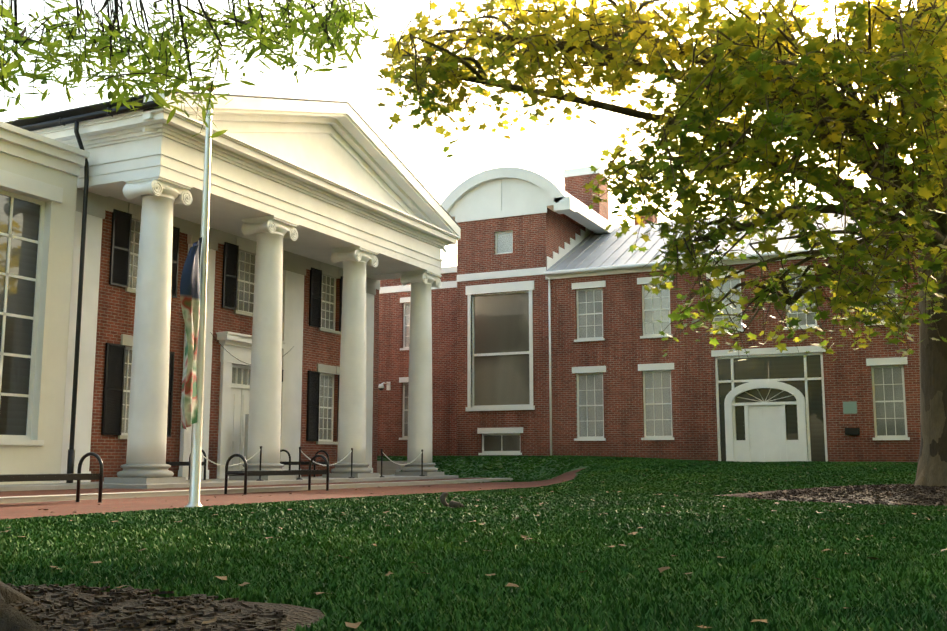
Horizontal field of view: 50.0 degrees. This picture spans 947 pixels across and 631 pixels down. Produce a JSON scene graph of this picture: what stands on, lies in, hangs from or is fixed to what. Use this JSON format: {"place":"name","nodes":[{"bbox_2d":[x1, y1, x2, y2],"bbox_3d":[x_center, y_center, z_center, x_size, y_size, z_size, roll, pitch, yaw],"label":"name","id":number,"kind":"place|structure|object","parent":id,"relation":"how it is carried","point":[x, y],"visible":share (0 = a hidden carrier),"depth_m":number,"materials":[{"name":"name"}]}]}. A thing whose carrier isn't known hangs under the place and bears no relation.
{"place":"outdoors","nodes":[
{"label":"outdoors","id":0,"kind":"place"},
{"bbox_2d":[60,188,379,482],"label":"building facade","id":1,"kind":"structure","parent":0,"point":[312,315],"depth_m":28.30,"materials":[{"name":"red brick"}]},
{"bbox_2d":[31,93,460,463],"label":"portico","id":2,"kind":"structure","parent":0,"point":[339,185],"depth_m":27.09,"materials":[{"name":"white paint"}]},
{"bbox_2d":[0,0,916,266],"label":"sky","id":3,"kind":"structure","parent":0,"point":[549,150],"materials":[{"name":"white"}]},
{"bbox_2d":[0,455,946,630],"bbox_3d":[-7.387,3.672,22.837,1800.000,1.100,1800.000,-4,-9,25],"label":"lawn ground","id":4,"kind":"structure","parent":0,"point":[508,472],"depth_m":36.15,"materials":[{"name":"green plant"}]},
{"bbox_2d":[0,121,89,484],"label":"annex","id":5,"kind":"object","parent":4,"relation":"on","point":[39,174],"visible":0.98,"depth_m":22.58,"materials":[{"name":"beige paint"}]},
{"bbox_2d":[0,0,385,630],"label":"oak tree","id":6,"kind":"object","parent":4,"relation":"on","point":[154,53],"depth_m":5.97,"materials":[{"name":"green plant"}]},
{"bbox_2d":[184,82,214,507],"bbox_3d":[-3.993,-0.366,14.944,0.280,6.415,0.280,-4,-9,25],"label":"flagpole","id":7,"kind":"object","parent":4,"relation":"on","point":[195,466],"visible":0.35,"depth_m":14.82,"materials":[{"name":"silver metal"}]},
{"bbox_2d":[180,237,201,429],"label":"flags","id":8,"kind":"object","parent":7,"relation":"attached to","point":[190,292],"visible":0.98,"depth_m":14.38,"materials":[{"name":"fabric"}]},
{"bbox_2d":[0,475,457,490],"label":"porch platform","id":9,"kind":"structure","parent":4,"relation":"on","point":[91,485],"depth_m":23.49,"materials":[{"name":"grey concrete"}]},
{"bbox_2d":[166,449,206,479],"bbox_3d":[-7.612,3.737,25.512,0.580,0.830,2.080,-4,-9,25],"label":"bench","id":10,"kind":"object","parent":9,"relation":"on","point":[185,463],"visible":0.23,"depth_m":26.22,"materials":[{"name":"black metal"}]},
{"bbox_2d":[244,414,248,459],"bbox_3d":[-6.096,3.750,29.033,0.126,1.800,1.300,-4,-9,25],"label":"door frame","id":11,"kind":"object","parent":9,"relation":"on","point":[246,434],"depth_m":28.49,"materials":[{"name":"wood"}]},
{"bbox_2d":[104,463,443,483],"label":"column bases","id":12,"kind":"object","parent":9,"relation":"on","point":[145,474],"visible":0.9,"depth_m":26.22,"materials":[{"name":"white stone"}]},
{"bbox_2d":[280,449,328,476],"bbox_3d":[-5.152,4.465,30.602,0.580,0.830,2.080,-4,-9,25],"label":"bench","id":13,"kind":"object","parent":9,"relation":"on","point":[289,463],"visible":0.67,"depth_m":30.41,"materials":[{"name":"black metal"}]},
{"bbox_2d":[189,446,424,481],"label":"chain stanchions","id":14,"kind":"object","parent":9,"relation":"on","point":[299,478],"visible":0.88,"depth_m":28.44,"materials":[{"name":"black metal"}]},
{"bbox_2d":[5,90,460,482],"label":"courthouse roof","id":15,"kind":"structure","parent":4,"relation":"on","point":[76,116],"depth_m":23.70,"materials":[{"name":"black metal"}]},
{"bbox_2d":[210,332,286,381],"bbox_3d":[-6.402,1.276,29.590,0.320,1.156,3.909,-4,-9,25],"label":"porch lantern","id":16,"kind":"object","parent":15,"relation":"attached to","point":[246,363],"visible":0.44,"depth_m":29.09,"materials":[{"name":"black metal"}]},
{"bbox_2d":[0,478,512,503],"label":"step","id":17,"kind":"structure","parent":4,"relation":"on","point":[44,495],"depth_m":21.17,"materials":[{"name":"concrete"}]},
{"bbox_2d":[0,468,584,518],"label":"brick walk","id":18,"kind":"structure","parent":4,"relation":"on","point":[19,510],"depth_m":18.35,"materials":[{"name":"red brick"}]},
{"bbox_2d":[0,452,103,502],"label":"bench","id":19,"kind":"object","parent":18,"relation":"on","point":[78,476],"visible":0.9,"depth_m":16.32,"materials":[{"name":"black metal"}]},
{"bbox_2d":[224,454,328,494],"bbox_3d":[-4.245,3.457,22.245,0.580,0.830,3.080,-4,-9,25],"label":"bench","id":20,"kind":"object","parent":18,"relation":"on","point":[246,473],"visible":0.98,"depth_m":21.60,"materials":[{"name":"black metal"}]},
{"bbox_2d":[377,461,406,474],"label":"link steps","id":21,"kind":"structure","parent":4,"relation":"on","point":[390,468],"depth_m":38.57,"materials":[{"name":"concrete"}]},
{"bbox_2d":[440,492,463,507],"bbox_3d":[-0.288,2.500,13.733,0.334,0.224,0.081,0,-8,1],"label":"squirrel","id":22,"kind":"object","parent":4,"relation":"on","point":[453,504],"visible":0.9,"depth_m":13.71,"materials":[{"name":"fur"}]},
{"bbox_2d":[0,463,946,628],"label":"fallen leaves","id":23,"kind":"object","parent":4,"relation":"on","point":[357,624],"visible":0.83,"depth_m":8.29,"materials":[{"name":"brown plant"}]},
{"bbox_2d":[6,484,946,630],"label":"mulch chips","id":24,"kind":"object","parent":4,"relation":"on","point":[128,619],"visible":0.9,"depth_m":4.60,"materials":[{"name":"brown wood"}]},
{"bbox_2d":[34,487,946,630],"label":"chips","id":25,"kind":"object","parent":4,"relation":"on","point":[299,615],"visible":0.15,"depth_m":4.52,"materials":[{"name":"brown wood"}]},
{"bbox_2d":[377,167,920,461],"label":"building walls","id":26,"kind":"structure","parent":4,"relation":"on","point":[529,358],"depth_m":37.72,"materials":[{"name":"red brick"}]},
{"bbox_2d":[378,382,390,390],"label":"security camera","id":27,"kind":"object","parent":26,"relation":"attached to","point":[381,386],"visible":1,"depth_m":42.69,"materials":[{"name":"white paint"}]},
{"bbox_2d":[543,165,904,274],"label":"building roof","id":28,"kind":"structure","parent":26,"relation":"on","point":[588,250],"depth_m":40.19,"materials":[{"name":"grey metal"}]},
{"bbox_2d":[375,0,946,486],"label":"sycamore tree","id":29,"kind":"object","parent":4,"relation":"on","point":[927,56],"depth_m":13.59,"materials":[{"name":"plant"}]}
]}

